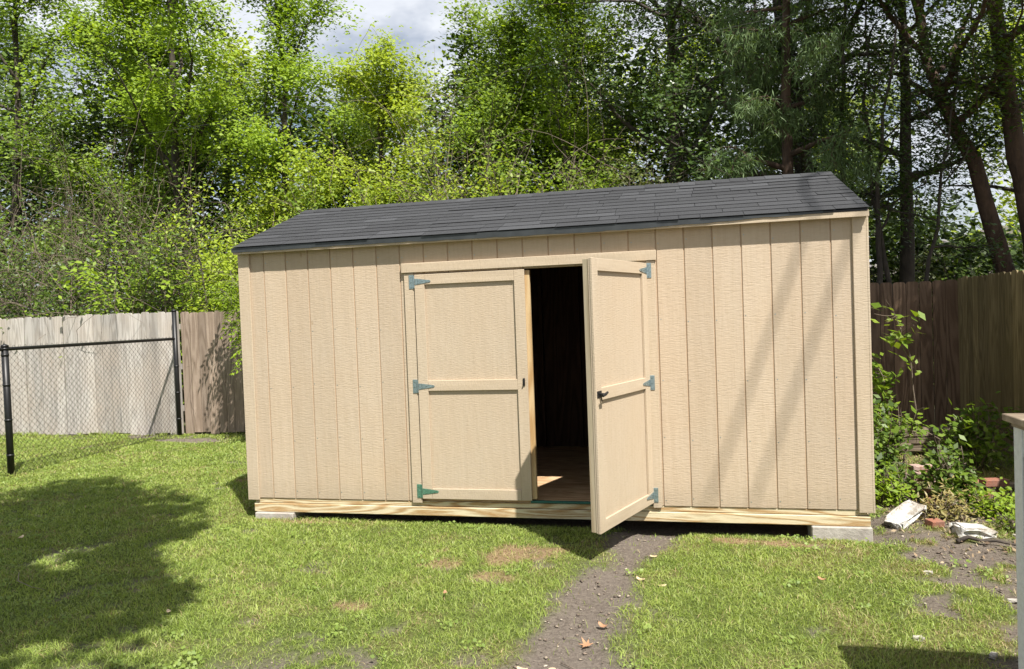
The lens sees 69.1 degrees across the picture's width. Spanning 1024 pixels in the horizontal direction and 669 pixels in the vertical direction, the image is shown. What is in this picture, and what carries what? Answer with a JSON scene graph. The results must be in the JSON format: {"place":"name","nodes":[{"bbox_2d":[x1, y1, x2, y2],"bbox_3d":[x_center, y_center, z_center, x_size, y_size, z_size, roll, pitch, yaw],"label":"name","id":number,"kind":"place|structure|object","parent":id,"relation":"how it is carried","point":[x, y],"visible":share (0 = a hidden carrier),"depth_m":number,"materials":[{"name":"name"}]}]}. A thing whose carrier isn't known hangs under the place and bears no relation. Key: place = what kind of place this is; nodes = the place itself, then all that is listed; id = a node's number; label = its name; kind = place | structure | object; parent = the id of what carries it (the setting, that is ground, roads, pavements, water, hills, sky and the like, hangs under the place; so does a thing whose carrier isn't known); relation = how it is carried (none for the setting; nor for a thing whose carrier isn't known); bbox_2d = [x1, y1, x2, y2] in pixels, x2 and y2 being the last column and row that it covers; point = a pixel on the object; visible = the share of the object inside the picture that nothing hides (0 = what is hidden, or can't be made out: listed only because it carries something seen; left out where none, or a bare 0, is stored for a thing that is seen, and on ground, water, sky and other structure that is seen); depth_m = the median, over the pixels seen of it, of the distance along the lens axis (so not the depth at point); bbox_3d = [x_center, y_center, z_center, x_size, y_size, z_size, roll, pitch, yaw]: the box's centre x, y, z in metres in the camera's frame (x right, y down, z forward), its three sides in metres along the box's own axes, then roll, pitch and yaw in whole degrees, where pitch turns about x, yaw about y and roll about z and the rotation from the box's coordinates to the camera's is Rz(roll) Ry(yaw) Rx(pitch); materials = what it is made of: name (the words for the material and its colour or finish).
{"place":"outdoors","nodes":[
{"label":"outdoors","id":0,"kind":"place"},
{"bbox_2d":[0,430,1017,668],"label":"grass","id":1,"kind":"structure","parent":0,"point":[179,468],"depth_m":4.69,"materials":[{"name":"green plant"}]},
{"bbox_2d":[0,406,1017,668],"bbox_3d":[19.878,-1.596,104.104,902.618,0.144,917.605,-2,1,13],"label":"ground","id":2,"kind":"structure","parent":0,"point":[610,580],"depth_m":4.38,"materials":[{"name":"green plant"}]},
{"bbox_2d":[0,0,109,311],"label":"tree","id":3,"kind":"object","parent":2,"relation":"on","point":[22,43],"visible":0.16,"depth_m":23.29,"materials":[{"name":"green plant"}]},
{"bbox_2d":[24,302,120,419],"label":"shrub","id":4,"kind":"object","parent":2,"relation":"on","point":[47,314],"visible":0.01,"depth_m":12.77,"materials":[{"name":"green plant"}]},
{"bbox_2d":[0,309,181,476],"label":"chain link fence","id":5,"kind":"object","parent":2,"relation":"on","point":[5,349],"visible":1,"depth_m":9.42,"materials":[{"name":"black metal"}]},
{"bbox_2d":[0,311,184,434],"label":"wooden fence","id":6,"kind":"object","parent":2,"relation":"on","point":[97,328],"visible":0.82,"depth_m":11.73,"materials":[{"name":"grey wood"}]},
{"bbox_2d":[0,142,192,328],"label":"shrub","id":7,"kind":"object","parent":2,"relation":"on","point":[19,260],"visible":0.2,"depth_m":14.30,"materials":[{"name":"green plant"}]},
{"bbox_2d":[0,0,207,315],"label":"deciduous tree","id":8,"kind":"object","parent":2,"relation":"on","point":[20,122],"visible":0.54,"depth_m":17.19,"materials":[{"name":"green plant"}]},
{"bbox_2d":[0,155,209,418],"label":"shrub","id":9,"kind":"object","parent":2,"relation":"on","point":[61,293],"visible":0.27,"depth_m":13.37,"materials":[{"name":"green plant"}]},
{"bbox_2d":[32,0,234,313],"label":"deciduous tree","id":10,"kind":"object","parent":2,"relation":"on","point":[130,151],"visible":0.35,"depth_m":18.05,"materials":[{"name":"green plant"}]},
{"bbox_2d":[0,33,275,397],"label":"shrub","id":11,"kind":"object","parent":2,"relation":"on","point":[125,228],"visible":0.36,"depth_m":14.27,"materials":[{"name":"green plant"}]},
{"bbox_2d":[0,98,280,320],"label":"shrub","id":12,"kind":"object","parent":2,"relation":"on","point":[78,206],"visible":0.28,"depth_m":15.47,"materials":[{"name":"green plant"}]},
{"bbox_2d":[45,196,239,404],"bbox_3d":[-6.170,-0.435,12.720,3.090,4.032,3.826,-3,2,-34],"label":"shrub","id":13,"kind":"object","parent":2,"relation":"on","point":[167,272],"visible":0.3,"depth_m":12.51,"materials":[{"name":"green plant"}]},
{"bbox_2d":[0,148,292,396],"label":"shrub","id":14,"kind":"object","parent":2,"relation":"on","point":[156,294],"visible":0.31,"depth_m":12.81,"materials":[{"name":"green plant"}]},
{"bbox_2d":[75,59,233,319],"bbox_3d":[-11.140,-3.940,24.980,6.543,10.843,6.685,-3,2,-43],"label":"tree","id":15,"kind":"object","parent":2,"relation":"on","point":[166,201],"visible":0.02,"depth_m":24.55,"materials":[{"name":"green plant"}]},
{"bbox_2d":[15,0,297,399],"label":"deciduous tree","id":16,"kind":"object","parent":2,"relation":"on","point":[157,92],"visible":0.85,"depth_m":15.70,"materials":[{"name":"green plant"}]},
{"bbox_2d":[180,310,244,433],"bbox_3d":[-1.935,0.531,10.764,6.340,1.952,0.155,-2,1,13],"label":"wooden fence","id":17,"kind":"object","parent":2,"relation":"on","point":[214,395],"visible":0.19,"depth_m":11.29,"materials":[{"name":"beige wood"}]},
{"bbox_2d":[119,3,311,307],"bbox_3d":[-8.307,-4.015,21.744,6.294,10.937,5.891,-2,1,13],"label":"tree","id":18,"kind":"object","parent":2,"relation":"on","point":[235,56],"visible":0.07,"depth_m":21.32,"materials":[{"name":"green plant"}]},
{"bbox_2d":[136,168,296,361],"bbox_3d":[-4.828,-0.549,12.852,2.370,4.166,2.704,-1,2,37],"label":"shrub","id":19,"kind":"object","parent":2,"relation":"on","point":[223,269],"visible":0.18,"depth_m":12.25,"materials":[{"name":"green plant"}]},
{"bbox_2d":[199,262,242,375],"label":"leafy sapling","id":20,"kind":"object","parent":2,"relation":"on","point":[229,303],"visible":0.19,"depth_m":10.33,"materials":[{"name":"green plant"}]},
{"bbox_2d":[215,215,281,311],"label":"shrub","id":21,"kind":"object","parent":2,"relation":"on","point":[280,217],"depth_m":11.97,"materials":[{"name":"green plant"}]},
{"bbox_2d":[255,511,304,519],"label":"concrete block","id":22,"kind":"structure","parent":2,"relation":"on","point":[272,515],"depth_m":6.29,"materials":[{"name":"grey concrete"}]},
{"bbox_2d":[191,0,386,246],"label":"deciduous tree","id":23,"kind":"object","parent":2,"relation":"on","point":[288,70],"visible":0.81,"depth_m":16.28,"materials":[{"name":"green plant"}]},
{"bbox_2d":[130,141,453,326],"bbox_3d":[-2.445,-0.321,12.239,6.974,5.371,3.914,-2,1,13],"label":"shrub","id":24,"kind":"object","parent":2,"relation":"on","point":[312,195],"visible":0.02,"depth_m":11.53,"materials":[{"name":"green plant"}]},
{"bbox_2d":[216,16,467,226],"bbox_3d":[-3.160,-2.509,15.553,5.187,7.873,4.923,-2,1,13],"label":"deciduous tree","id":25,"kind":"object","parent":2,"relation":"on","point":[380,58],"visible":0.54,"depth_m":15.01,"materials":[{"name":"green plant"}]},
{"bbox_2d":[271,47,430,206],"bbox_3d":[-4.566,-3.489,22.235,7.515,9.619,5.495,-2,1,13],"label":"tree","id":26,"kind":"object","parent":2,"relation":"on","point":[337,123],"visible":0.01,"depth_m":21.86,"materials":[{"name":"green plant"}]},
{"bbox_2d":[180,25,638,322],"bbox_3d":[-1.514,-1.958,14.126,9.335,7.243,7.104,-2,1,13],"label":"shrub","id":27,"kind":"object","parent":2,"relation":"on","point":[433,160],"visible":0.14,"depth_m":13.43,"materials":[{"name":"green plant"}]},
{"bbox_2d":[346,42,543,202],"bbox_3d":[-1.147,-3.373,20.993,6.616,9.199,6.568,-2,1,0],"label":"tree","id":28,"kind":"object","parent":2,"relation":"on","point":[445,106],"visible":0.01,"depth_m":20.34,"materials":[{"name":"green plant"}]},
{"bbox_2d":[371,0,586,201],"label":"deciduous tree","id":29,"kind":"object","parent":2,"relation":"on","point":[465,37],"visible":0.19,"depth_m":17.18,"materials":[{"name":"green plant"}]},
{"bbox_2d":[369,123,607,202],"bbox_3d":[-0.537,-0.859,12.665,5.526,5.272,5.395,-3,2,-31],"label":"shrub","id":30,"kind":"object","parent":2,"relation":"on","point":[446,180],"visible":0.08,"depth_m":11.99,"materials":[{"name":"green plant"}]},
{"bbox_2d":[0,439,1008,668],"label":"clover","id":31,"kind":"object","parent":2,"relation":"on","point":[649,626],"visible":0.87,"depth_m":4.62,"materials":[{"name":"green plant"}]},
{"bbox_2d":[441,0,569,198],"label":"deciduous tree","id":32,"kind":"object","parent":2,"relation":"on","point":[501,94],"visible":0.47,"depth_m":15.17,"materials":[{"name":"green plant"}]},
{"bbox_2d":[0,0,1023,369],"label":"woods","id":33,"kind":"object","parent":2,"relation":"on","point":[966,268],"visible":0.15,"depth_m":17.95,"materials":[{"name":"green plant"}]},
{"bbox_2d":[20,488,1017,668],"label":"grit","id":34,"kind":"object","parent":2,"relation":"on","point":[584,631],"visible":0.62,"depth_m":4.38,"materials":[{"name":"grey gravel"}]},
{"bbox_2d":[430,0,662,193],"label":"deciduous tree","id":35,"kind":"object","parent":2,"relation":"on","point":[566,132],"visible":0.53,"depth_m":14.50,"materials":[{"name":"green plant"}]},
{"bbox_2d":[476,0,658,193],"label":"deciduous tree","id":36,"kind":"object","parent":2,"relation":"on","point":[630,108],"visible":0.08,"depth_m":16.50,"materials":[{"name":"green plant"}]},
{"bbox_2d":[366,4,768,200],"bbox_3d":[0.256,-1.615,12.419,7.352,6.197,5.559,-1,2,36],"label":"shrub","id":37,"kind":"object","parent":2,"relation":"on","point":[607,151],"visible":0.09,"depth_m":11.27,"materials":[{"name":"green plant"}]},
{"bbox_2d":[580,637,592,646],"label":"dead leaf","id":38,"kind":"object","parent":2,"relation":"on","point":[584,644],"visible":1,"depth_m":3.75,"materials":[{"name":"orange plant"}]},
{"bbox_2d":[530,58,656,192],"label":"tree","id":39,"kind":"object","parent":2,"relation":"on","point":[601,123],"depth_m":20.13,"materials":[{"name":"green plant"}]},
{"bbox_2d":[562,149,750,189],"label":"shrub","id":40,"kind":"object","parent":2,"relation":"on","point":[639,179],"visible":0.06,"depth_m":11.42,"materials":[{"name":"green plant"}]},
{"bbox_2d":[507,0,831,188],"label":"oak tree","id":41,"kind":"object","parent":2,"relation":"on","point":[670,50],"visible":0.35,"depth_m":13.55,"materials":[{"name":"green plant"}]},
{"bbox_2d":[587,12,890,183],"bbox_3d":[5.326,-3.643,18.327,7.149,9.508,6.098,-2,1,-15],"label":"tree","id":42,"kind":"object","parent":2,"relation":"on","point":[680,65],"visible":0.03,"depth_m":18.16,"materials":[{"name":"green plant"}]},
{"bbox_2d":[495,0,1019,228],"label":"oak tree","id":43,"kind":"object","parent":2,"relation":"on","point":[695,19],"visible":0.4,"depth_m":12.63,"materials":[{"name":"green plant"}]},
{"bbox_2d":[646,88,916,274],"bbox_3d":[4.166,-1.274,12.463,4.771,5.064,3.786,-2,1,13],"label":"shrub","id":44,"kind":"object","parent":2,"relation":"on","point":[850,180],"depth_m":11.80,"materials":[{"name":"green plant"}]},
{"bbox_2d":[687,0,891,223],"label":"cedar tree","id":45,"kind":"object","parent":2,"relation":"on","point":[750,104],"visible":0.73,"depth_m":10.60,"materials":[{"name":"green plant"}]},
{"bbox_2d":[808,525,872,542],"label":"concrete block","id":46,"kind":"structure","parent":2,"relation":"on","point":[855,533],"depth_m":5.30,"materials":[{"name":"grey concrete"}]},
{"bbox_2d":[231,171,875,534],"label":"shed","id":47,"kind":"structure","parent":46,"relation":"on","point":[603,360],"depth_m":5.81,"materials":[{"name":"paint"}]},
{"bbox_2d":[414,269,537,500],"bbox_3d":[-0.291,0.408,5.887,0.932,1.802,0.092,-2,1,13],"label":"door","id":48,"kind":"structure","parent":47,"relation":"in","point":[474,329],"depth_m":5.88,"materials":[{"name":"paint"}]},
{"bbox_2d":[582,258,653,534],"bbox_3d":[0.785,0.385,5.198,0.126,1.802,0.898,-1,2,33],"label":"door","id":49,"kind":"structure","parent":47,"relation":"in","point":[618,381],"depth_m":5.13,"materials":[{"name":"paint"}]},
{"bbox_2d":[775,0,925,239],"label":"sapling","id":50,"kind":"object","parent":2,"relation":"on","point":[842,117],"visible":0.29,"depth_m":10.64,"materials":[{"name":"green plant"}]},
{"bbox_2d":[768,58,960,279],"bbox_3d":[8.921,-3.361,20.001,7.826,8.547,5.403,-3,2,-24],"label":"tree","id":51,"kind":"object","parent":2,"relation":"on","point":[889,145],"depth_m":19.19,"materials":[{"name":"green plant"}]},
{"bbox_2d":[783,0,955,421],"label":"sapling","id":52,"kind":"object","parent":2,"relation":"on","point":[883,250],"visible":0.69,"depth_m":10.40,"materials":[{"name":"green plant"}]},
{"bbox_2d":[724,0,1023,377],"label":"oak tree","id":53,"kind":"object","parent":2,"relation":"on","point":[907,267],"visible":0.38,"depth_m":10.97,"materials":[{"name":"green plant"}]},
{"bbox_2d":[874,456,917,508],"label":"weed bush","id":54,"kind":"object","parent":2,"relation":"on","point":[885,493],"visible":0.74,"depth_m":6.10,"materials":[{"name":"green plant"}]},
{"bbox_2d":[771,0,1023,272],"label":"oak tree","id":55,"kind":"object","parent":2,"relation":"on","point":[987,209],"visible":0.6,"depth_m":10.29,"materials":[{"name":"green plant"}]},
{"bbox_2d":[870,300,927,468],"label":"weed bush","id":56,"kind":"object","parent":2,"relation":"on","point":[877,385],"visible":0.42,"depth_m":7.30,"materials":[{"name":"green plant"}]},
{"bbox_2d":[873,390,926,485],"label":"weed bush","id":57,"kind":"object","parent":2,"relation":"on","point":[884,446],"visible":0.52,"depth_m":6.50,"materials":[{"name":"green plant"}]},
{"bbox_2d":[836,0,972,364],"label":"sapling","id":58,"kind":"object","parent":2,"relation":"on","point":[877,198],"visible":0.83,"depth_m":10.21,"materials":[{"name":"green plant"}]},
{"bbox_2d":[883,500,926,528],"bbox_3d":[2.944,1.348,5.568,0.314,0.067,0.171,-32,19,-16],"label":"painted block","id":59,"kind":"object","parent":2,"relation":"on","point":[907,514],"depth_m":5.54,"materials":[{"name":"white paint"}]},
{"bbox_2d":[870,280,960,426],"bbox_3d":[3.315,0.378,9.530,4.410,1.992,0.155,-2,1,13],"label":"wooden fence","id":60,"kind":"object","parent":2,"relation":"on","point":[938,388],"visible":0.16,"depth_m":9.06,"materials":[{"name":"brown wood"}]},
{"bbox_2d":[874,459,958,501],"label":"weed bush","id":61,"kind":"object","parent":2,"relation":"on","point":[906,479],"visible":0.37,"depth_m":6.24,"materials":[{"name":"green plant"}]},
{"bbox_2d":[913,635,924,640],"bbox_3d":[1.997,1.495,3.651,0.057,0.026,0.036,-2,1,13],"label":"stone","id":62,"kind":"object","parent":2,"relation":"on","point":[916,637],"visible":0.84,"depth_m":3.64,"materials":[{"name":"stone"}]},
{"bbox_2d":[911,487,938,498],"bbox_3d":[3.507,1.349,6.319,0.200,0.056,0.096,2,9,24],"label":"brick","id":63,"kind":"object","parent":2,"relation":"on","point":[927,491],"visible":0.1,"depth_m":6.29,"materials":[{"name":"red brick"}]},
{"bbox_2d":[869,213,982,372],"bbox_3d":[6.639,-0.383,12.209,2.506,3.662,4.818,-3,2,-39],"label":"shrub","id":64,"kind":"object","parent":2,"relation":"on","point":[923,269],"visible":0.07,"depth_m":12.00,"materials":[{"name":"green plant"}]},
{"bbox_2d":[895,447,968,451],"bbox_3d":[4.139,1.248,8.152,1.620,0.036,0.140,-2,1,14],"label":"board","id":65,"kind":"object","parent":2,"relation":"on","point":[921,448],"depth_m":8.02,"materials":[{"name":"wood"}]},
{"bbox_2d":[913,441,964,446],"bbox_3d":[4.164,1.207,8.176,1.420,0.036,0.160,-2,1,12],"label":"board","id":66,"kind":"object","parent":65,"relation":"on","point":[920,445],"visible":0.04,"depth_m":8.03,"materials":[{"name":"wood"}]},
{"bbox_2d":[903,440,956,443],"bbox_3d":[4.176,1.167,8.141,1.220,0.036,0.140,-2,1,11],"label":"board","id":67,"kind":"object","parent":66,"relation":"on","point":[921,441],"visible":0.08,"depth_m":8.02,"materials":[{"name":"wood"}]},
{"bbox_2d":[893,436,947,439],"bbox_3d":[4.025,1.131,8.205,1.380,0.036,0.160,-2,1,14],"label":"board","id":68,"kind":"object","parent":67,"relation":"on","point":[923,438],"visible":0.12,"depth_m":8.02,"materials":[{"name":"wood"}]},
{"bbox_2d":[905,432,963,435],"bbox_3d":[4.192,1.086,8.135,1.500,0.036,0.140,-2,1,12],"label":"board","id":69,"kind":"object","parent":68,"relation":"on","point":[927,434],"depth_m":8.01,"materials":[{"name":"wood"}]},
{"bbox_2d":[879,427,954,432],"bbox_3d":[4.217,1.045,8.158,1.300,0.036,0.160,-2,1,11],"label":"board","id":70,"kind":"object","parent":69,"relation":"on","point":[930,429],"depth_m":8.05,"materials":[{"name":"wood"}]},
{"bbox_2d":[924,518,944,527],"bbox_3d":[3.107,1.385,5.467,0.110,0.045,0.077,1,6,-16],"label":"brick","id":71,"kind":"object","parent":2,"relation":"on","point":[931,522],"visible":0.98,"depth_m":5.44,"materials":[{"name":"red brick"}]},
{"bbox_2d":[858,0,1023,254],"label":"oak tree","id":72,"kind":"object","parent":2,"relation":"on","point":[1014,150],"visible":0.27,"depth_m":9.96,"materials":[{"name":"green plant"}]},
{"bbox_2d":[867,451,1016,593],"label":"leaf litter","id":73,"kind":"object","parent":2,"relation":"on","point":[962,519],"visible":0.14,"depth_m":5.22,"materials":[{"name":"brown plant"}]},
{"bbox_2d":[866,16,1020,415],"bbox_3d":[5.715,-1.524,10.272,1.908,5.591,2.251,-3,2,-22],"label":"sapling","id":74,"kind":"object","parent":2,"relation":"on","point":[978,248],"visible":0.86,"depth_m":10.01,"materials":[{"name":"green plant"}]},
{"bbox_2d":[869,225,1023,276],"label":"neighbour house","id":75,"kind":"structure","parent":2,"relation":"on","point":[1006,228],"depth_m":36.67,"materials":[{"name":"white"}]},
{"bbox_2d":[909,475,988,522],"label":"weed bush","id":76,"kind":"object","parent":2,"relation":"on","point":[939,511],"visible":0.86,"depth_m":5.64,"materials":[{"name":"beige plant"}]},
{"bbox_2d":[906,435,998,507],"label":"weed bush","id":77,"kind":"object","parent":2,"relation":"on","point":[944,470],"visible":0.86,"depth_m":6.02,"materials":[{"name":"green plant"}]},
{"bbox_2d":[894,1,1023,237],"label":"oak tree","id":78,"kind":"object","parent":2,"relation":"on","point":[1003,188],"visible":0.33,"depth_m":13.62,"materials":[{"name":"green plant"}]},
{"bbox_2d":[901,391,1020,472],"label":"weed bush","id":79,"kind":"object","parent":2,"relation":"on","point":[971,431],"visible":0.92,"depth_m":7.16,"materials":[{"name":"green plant"}]},
{"bbox_2d":[915,213,1023,276],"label":"shrub","id":80,"kind":"object","parent":2,"relation":"on","point":[972,239],"visible":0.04,"depth_m":11.60,"materials":[{"name":"green plant"}]},
{"bbox_2d":[921,2,1023,280],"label":"tree","id":81,"kind":"object","parent":2,"relation":"on","point":[1013,203],"visible":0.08,"depth_m":18.73,"materials":[{"name":"green plant"}]},
{"bbox_2d":[949,522,997,538],"bbox_3d":[3.244,1.381,5.232,0.278,0.088,0.180,2,5,-2],"label":"painted block","id":82,"kind":"object","parent":2,"relation":"on","point":[960,529],"depth_m":5.17,"materials":[{"name":"white paint"}]},
{"bbox_2d":[955,535,1015,545],"bbox_3d":[3.214,1.397,5.028,0.379,0.045,0.080,-2,2,23],"label":"stick","id":83,"kind":"object","parent":2,"relation":"on","point":[963,538],"visible":0.88,"depth_m":5.03,"materials":[{"name":"brown wood"}]},
{"bbox_2d":[957,477,1014,523],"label":"weed bush","id":84,"kind":"object","parent":2,"relation":"on","point":[993,505],"visible":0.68,"depth_m":5.64,"materials":[{"name":"green plant"}]},
{"bbox_2d":[957,270,1023,457],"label":"wooden fence","id":85,"kind":"object","parent":2,"relation":"on","point":[991,329],"visible":0.78,"depth_m":8.02,"materials":[{"name":"brown wood"}]},
{"bbox_2d":[977,490,1006,498],"bbox_3d":[3.990,1.333,6.188,0.200,0.056,0.096,-2,1,10],"label":"brick","id":86,"kind":"object","parent":2,"relation":"on","point":[993,495],"visible":0.14,"depth_m":6.15,"materials":[{"name":"red brick"}]},
{"bbox_2d":[979,477,1009,486],"bbox_3d":[4.019,1.231,6.198,0.200,0.056,0.096,-2,1,1],"label":"brick","id":87,"kind":"object","parent":86,"relation":"on","point":[995,482],"visible":0.76,"depth_m":6.15,"materials":[{"name":"red brick"}]},
{"bbox_2d":[989,652,997,659],"bbox_3d":[2.241,1.494,3.462,0.050,0.022,0.031,-3,2,-44],"label":"stone","id":88,"kind":"object","parent":2,"relation":"on","point":[993,655],"visible":1,"depth_m":3.45,"materials":[{"name":"stone"}]},
{"bbox_2d":[983,482,1014,487],"bbox_3d":[4.299,1.298,6.424,0.900,0.035,0.090,-2,1,10],"label":"board","id":89,"kind":"object","parent":2,"relation":"on","point":[1012,484],"visible":0.1,"depth_m":6.39,"materials":[{"name":"brown wood"}]},
{"bbox_2d":[987,502,1015,533],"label":"weed bush","id":90,"kind":"object","parent":2,"relation":"on","point":[1010,522],"visible":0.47,"depth_m":5.26,"materials":[{"name":"green plant"}]},
{"bbox_2d":[1007,598,1016,602],"bbox_3d":[2.737,1.454,4.066,0.054,0.017,0.033,-2,1,21],"label":"stone","id":91,"kind":"object","parent":2,"relation":"on","point":[1012,600],"visible":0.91,"depth_m":4.06,"materials":[{"name":"stone"}]},
{"bbox_2d":[1002,413,1023,668],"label":"cabinet","id":92,"kind":"object","parent":2,"relation":"on","point":[1016,420],"visible":1,"depth_m":2.85,"materials":[{"name":"white paint"}]},
{"bbox_2d":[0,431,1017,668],"bbox_3d":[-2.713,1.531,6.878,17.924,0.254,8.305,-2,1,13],"label":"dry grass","id":93,"kind":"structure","parent":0,"point":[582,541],"depth_m":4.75,"materials":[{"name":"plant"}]},
{"bbox_2d":[0,0,1023,315],"label":"sky","id":94,"kind":"structure","parent":0,"point":[415,14],"materials":[{"name":"white"}]},
{"bbox_3d":[3.778,1.340,6.339,0.200,0.056,0.096,-2,1,7],"label":"brick","id":95,"kind":"object","parent":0,"visible":0},
{"bbox_3d":[3.671,1.260,6.422,0.200,0.056,0.096,22,11,-48],"label":"brick","id":96,"kind":"object","parent":95,"relation":"on","visible":0},
{"bbox_2d":[904,472,927,481],"bbox_3d":[3.481,1.226,6.403,0.200,0.056,0.096,2,7,-22],"label":"brick","id":97,"kind":"object","parent":96,"relation":"on","point":[917,480],"visible":0.38,"depth_m":6.36,"materials":[{"name":"brick"}]},
{"bbox_2d":[908,464,931,471],"bbox_3d":[3.617,1.180,6.555,0.200,0.056,0.096,0,4,1],"label":"brick","id":98,"kind":"object","parent":96,"relation":"on","point":[917,467],"visible":0.36,"depth_m":6.51,"materials":[{"name":"brick"}]}
]}

